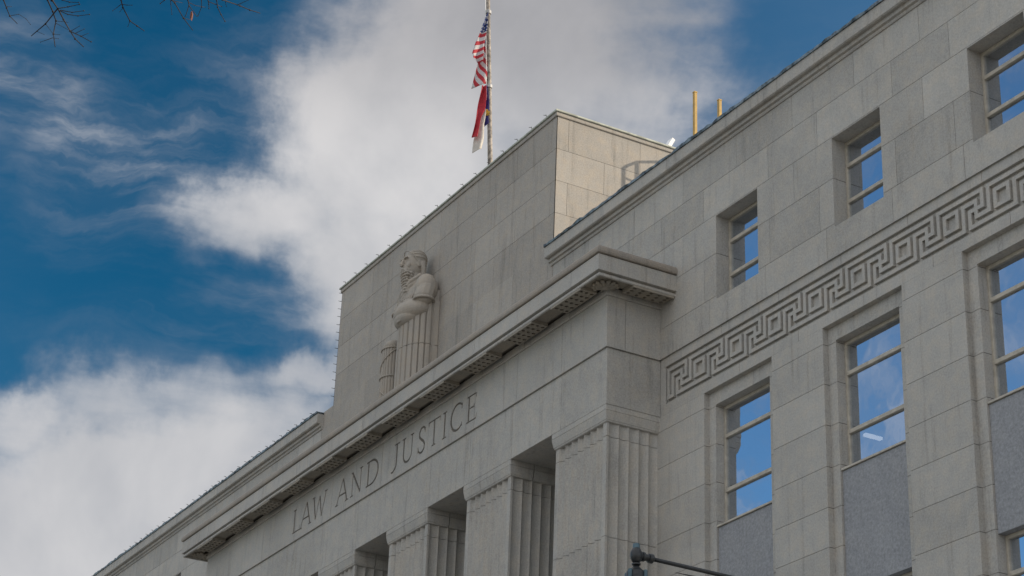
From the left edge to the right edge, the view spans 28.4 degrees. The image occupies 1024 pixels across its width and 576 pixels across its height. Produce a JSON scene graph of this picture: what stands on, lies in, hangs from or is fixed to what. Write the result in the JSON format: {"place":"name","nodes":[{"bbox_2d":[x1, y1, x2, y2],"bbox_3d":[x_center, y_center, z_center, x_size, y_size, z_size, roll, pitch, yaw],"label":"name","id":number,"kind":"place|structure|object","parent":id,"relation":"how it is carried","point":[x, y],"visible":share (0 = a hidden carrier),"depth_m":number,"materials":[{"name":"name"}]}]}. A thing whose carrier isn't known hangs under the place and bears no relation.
{"place":"outdoors","nodes":[
{"label":"outdoors","id":0,"kind":"place"},
{"bbox_2d":[0,0,877,575],"label":"sky","id":1,"kind":"structure","parent":0,"point":[185,212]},
{"label":"road","id":2,"kind":"structure","parent":0,"visible":0},
{"bbox_2d":[3,0,258,46],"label":"bare tree","id":3,"kind":"object","parent":2,"relation":"on","point":[71,32],"visible":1,"depth_m":8.92,"materials":[{"name":"brown plant"}]},
{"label":"pavement","id":4,"kind":"structure","parent":0,"visible":0},
{"bbox_2d":[625,543,731,575],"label":"street lamp","id":5,"kind":"object","parent":4,"relation":"on","point":[637,555],"visible":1,"depth_m":25.75,"materials":[{"name":"black metal"}]},
{"label":"ground","id":6,"kind":"structure","parent":0,"visible":0},
{"bbox_2d":[93,0,1023,575],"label":"courthouse","id":7,"kind":"structure","parent":6,"relation":"on","point":[773,326],"depth_m":47.18,"materials":[{"name":"stone"}]},
{"bbox_2d":[378,249,439,398],"bbox_3d":[-3.257,1.633,61.676,1.089,5.910,2.892,16,-28,-26],"label":"statue","id":8,"kind":"object","parent":7,"relation":"on","point":[410,351],"visible":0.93,"depth_m":61.12,"materials":[{"name":"stone"}]},
{"bbox_2d":[485,0,492,165],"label":"flagpole","id":9,"kind":"object","parent":7,"relation":"on","point":[489,124],"visible":0.69,"depth_m":65.88,"materials":[{"name":"metal"}]},
{"bbox_2d":[471,12,488,88],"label":"striped flag","id":10,"kind":"object","parent":9,"relation":"hanging from","point":[479,52],"visible":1,"depth_m":66.19,"materials":[{"name":"fabric"}]},
{"bbox_2d":[472,85,489,152],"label":"limp flag","id":11,"kind":"object","parent":9,"relation":"hanging from","point":[482,119],"visible":1,"depth_m":65.24,"materials":[{"name":"red fabric"}]},
{"bbox_2d":[666,138,674,145],"bbox_3d":[4.689,-3.993,60.488,0.284,1.068,0.260,16,-28,-26],"label":"roof floodlight","id":12,"kind":"object","parent":7,"relation":"on","point":[670,142],"visible":0.34,"depth_m":60.57,"materials":[{"name":"metal"}]},
{"bbox_2d":[692,91,697,134],"bbox_3d":[4.821,-3.737,53.314,0.280,3.305,0.280,16,-28,-26],"label":"roof post","id":13,"kind":"object","parent":7,"relation":"on","point":[694,112],"visible":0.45,"depth_m":53.71,"materials":[{"name":"yellow metal"}]},
{"bbox_2d":[717,99,721,116],"bbox_3d":[5.363,-3.775,52.256,0.280,2.505,0.280,16,-28,-26],"label":"roof post","id":14,"kind":"object","parent":7,"relation":"on","point":[719,107],"visible":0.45,"depth_m":52.66,"materials":[{"name":"yellow metal"}]},
{"bbox_2d":[721,202,757,290],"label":"window","id":15,"kind":"structure","parent":7,"relation":"in","point":[743,227],"depth_m":47.86,"materials":[{"name":"blue glass"}]},
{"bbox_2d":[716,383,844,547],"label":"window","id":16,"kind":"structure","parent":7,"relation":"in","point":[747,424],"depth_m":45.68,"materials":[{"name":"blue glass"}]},
{"bbox_2d":[836,121,883,217],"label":"window","id":17,"kind":"structure","parent":7,"relation":"in","point":[863,153],"depth_m":44.31,"materials":[{"name":"blue glass"}]},
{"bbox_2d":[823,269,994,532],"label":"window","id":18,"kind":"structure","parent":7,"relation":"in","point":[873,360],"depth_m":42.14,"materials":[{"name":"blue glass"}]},
{"bbox_2d":[900,571,987,575],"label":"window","id":19,"kind":"structure","parent":7,"relation":"in","point":[909,573],"depth_m":39.66,"materials":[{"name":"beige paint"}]},
{"bbox_2d":[971,26,1023,133],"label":"window","id":20,"kind":"structure","parent":7,"relation":"in","point":[1002,65],"depth_m":40.81,"materials":[{"name":"blue glass"}]},
{"bbox_2d":[979,247,1023,398],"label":"window","id":21,"kind":"structure","parent":7,"relation":"in","point":[1005,277],"depth_m":38.99,"materials":[{"name":"blue glass"}]},
{"bbox_2d":[997,529,1023,575],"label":"window","id":22,"kind":"structure","parent":7,"relation":"in","point":[1014,541],"depth_m":37.19,"materials":[{"name":"beige paint"}]}
]}

